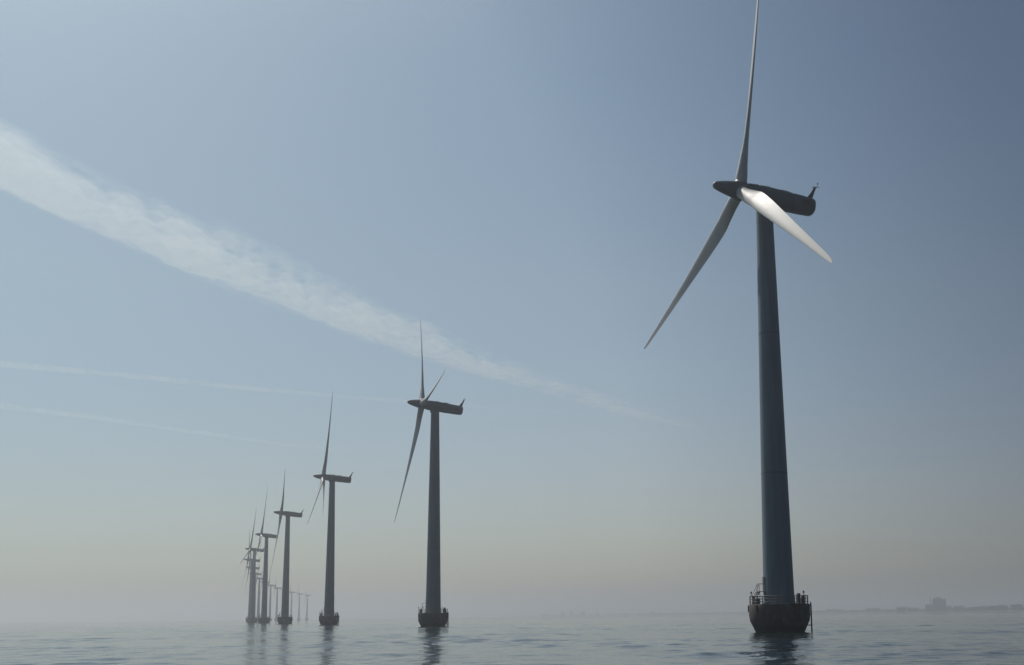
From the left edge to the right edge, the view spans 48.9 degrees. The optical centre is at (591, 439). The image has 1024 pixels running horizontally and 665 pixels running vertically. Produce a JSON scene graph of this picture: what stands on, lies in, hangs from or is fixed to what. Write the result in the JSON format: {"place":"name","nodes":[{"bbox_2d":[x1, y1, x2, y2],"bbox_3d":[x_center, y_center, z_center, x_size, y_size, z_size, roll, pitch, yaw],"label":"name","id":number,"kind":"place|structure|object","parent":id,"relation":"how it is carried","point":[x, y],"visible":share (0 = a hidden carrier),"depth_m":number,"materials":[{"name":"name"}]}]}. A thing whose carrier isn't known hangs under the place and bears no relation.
{"place":"outdoors","nodes":[
{"label":"outdoors","id":0,"kind":"place"},
{"bbox_2d":[0,611,1023,664],"bbox_3d":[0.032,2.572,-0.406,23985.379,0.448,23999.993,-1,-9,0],"label":"water","id":1,"kind":"structure","parent":0,"point":[950,638],"depth_m":115.77,"materials":[{"name":"grey liquid"}]},
{"bbox_2d":[242,534,259,621],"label":"wind turbine","id":2,"kind":"object","parent":1,"relation":"in","point":[247,559],"visible":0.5,"depth_m":1162.80,"materials":[{"name":"metal"}]},
{"bbox_2d":[244,554,259,594],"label":"wind turbine","id":3,"kind":"object","parent":1,"relation":"in","point":[248,567],"visible":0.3,"depth_m":1341.28,"materials":[{"name":"metal"}]},
{"bbox_2d":[241,514,263,622],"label":"wind turbine","id":4,"kind":"object","parent":1,"relation":"in","point":[252,619],"visible":0.96,"depth_m":989.39,"materials":[{"name":"metal"}]},
{"bbox_2d":[248,572,261,611],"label":"wind turbine","id":5,"kind":"object","parent":1,"relation":"in","point":[255,589],"visible":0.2,"depth_m":1513.82,"materials":[{"name":"metal"}]},
{"bbox_2d":[256,572,262,620],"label":"wind turbine","id":6,"kind":"object","parent":1,"relation":"in","point":[258,602],"visible":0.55,"depth_m":1687.69,"materials":[{"name":"metal"}]},
{"bbox_2d":[253,487,276,622],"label":"wind turbine","id":7,"kind":"object","parent":1,"relation":"in","point":[263,616],"visible":0.96,"depth_m":822.90,"materials":[{"name":"metal"}]},
{"bbox_2d":[268,569,275,620],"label":"wind turbine","id":8,"kind":"object","parent":1,"relation":"in","point":[270,599],"visible":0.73,"depth_m":2041.58,"materials":[{"name":"metal"}]},
{"bbox_2d":[272,577,281,620],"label":"wind turbine","id":9,"kind":"object","parent":1,"relation":"in","point":[276,614],"visible":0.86,"depth_m":2219.10,"materials":[{"name":"metal"}]},
{"bbox_2d":[270,474,303,623],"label":"wind turbine","id":10,"kind":"object","parent":1,"relation":"in","point":[284,618],"visible":1,"depth_m":653.47,"materials":[{"name":"metal"}]},
{"bbox_2d":[289,580,295,619],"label":"wind turbine","id":11,"kind":"object","parent":1,"relation":"in","point":[290,591],"visible":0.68,"depth_m":2576.69,"materials":[{"name":"metal"}]},
{"bbox_2d":[296,580,302,619],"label":"wind turbine","id":12,"kind":"object","parent":1,"relation":"in","point":[298,617],"visible":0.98,"depth_m":2755.59,"materials":[{"name":"metal"}]},
{"bbox_2d":[304,588,310,619],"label":"wind turbine","id":13,"kind":"object","parent":1,"relation":"in","point":[306,618],"visible":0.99,"depth_m":2935.31,"materials":[{"name":"metal"}]},
{"bbox_2d":[307,393,352,624],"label":"wind turbine","id":14,"kind":"object","parent":1,"relation":"in","point":[328,617],"visible":0.99,"depth_m":489.19,"materials":[{"name":"metal"}]},
{"bbox_2d":[394,319,464,626],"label":"wind turbine","id":15,"kind":"object","parent":1,"relation":"in","point":[432,615],"visible":0.98,"depth_m":324.00,"materials":[{"name":"metal"}]},
{"bbox_2d":[644,0,831,632],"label":"wind turbine","id":16,"kind":"object","parent":1,"relation":"in","point":[778,609],"visible":0.98,"depth_m":160.29,"materials":[{"name":"metal"}]},
{"bbox_2d":[762,577,764,590],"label":"door","id":17,"kind":"structure","parent":16,"relation":"in","point":[763,578],"depth_m":157.82,"materials":[{"name":"metal"}]},
{"bbox_2d":[0,0,1023,622],"label":"sky","id":18,"kind":"structure","parent":0,"point":[221,220],"materials":[{"name":"blue"}]},
{"bbox_2d":[503,610,1023,616],"bbox_3d":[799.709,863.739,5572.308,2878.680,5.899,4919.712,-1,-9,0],"label":"terrain","id":19,"kind":"structure","parent":0,"point":[748,613],"depth_m":4922.42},
{"bbox_2d":[543,606,1023,615],"bbox_3d":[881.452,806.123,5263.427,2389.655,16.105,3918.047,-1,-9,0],"label":"distant wood","id":20,"kind":"object","parent":19,"relation":"on","point":[949,609],"visible":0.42,"depth_m":4808.14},
{"bbox_2d":[826,609,843,611],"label":"distant building","id":21,"kind":"structure","parent":19,"relation":"on","point":[832,610],"depth_m":4762.47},
{"bbox_2d":[865,608,879,611],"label":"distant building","id":22,"kind":"structure","parent":19,"relation":"on","point":[868,609],"depth_m":4453.10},
{"bbox_2d":[896,607,905,611],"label":"distant building","id":23,"kind":"structure","parent":19,"relation":"on","point":[901,609],"depth_m":4215.85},
{"bbox_2d":[905,607,918,611],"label":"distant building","id":24,"kind":"structure","parent":19,"relation":"on","point":[911,609],"depth_m":4192.19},
{"bbox_2d":[925,597,951,611],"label":"power station","id":25,"kind":"object","parent":19,"relation":"on","point":[939,604],"visible":0.79,"depth_m":4050.83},
{"bbox_2d":[953,606,963,610],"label":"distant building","id":26,"kind":"structure","parent":19,"relation":"on","point":[956,607],"depth_m":3967.80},
{"bbox_2d":[973,606,987,610],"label":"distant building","id":27,"kind":"structure","parent":19,"relation":"on","point":[980,608],"depth_m":3832.02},
{"bbox_2d":[988,605,1008,609],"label":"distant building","id":28,"kind":"structure","parent":19,"relation":"on","point":[1001,607],"depth_m":3714.40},
{"bbox_2d":[1010,604,1022,609],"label":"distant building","id":29,"kind":"structure","parent":19,"relation":"on","point":[1016,607],"depth_m":3650.76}
]}

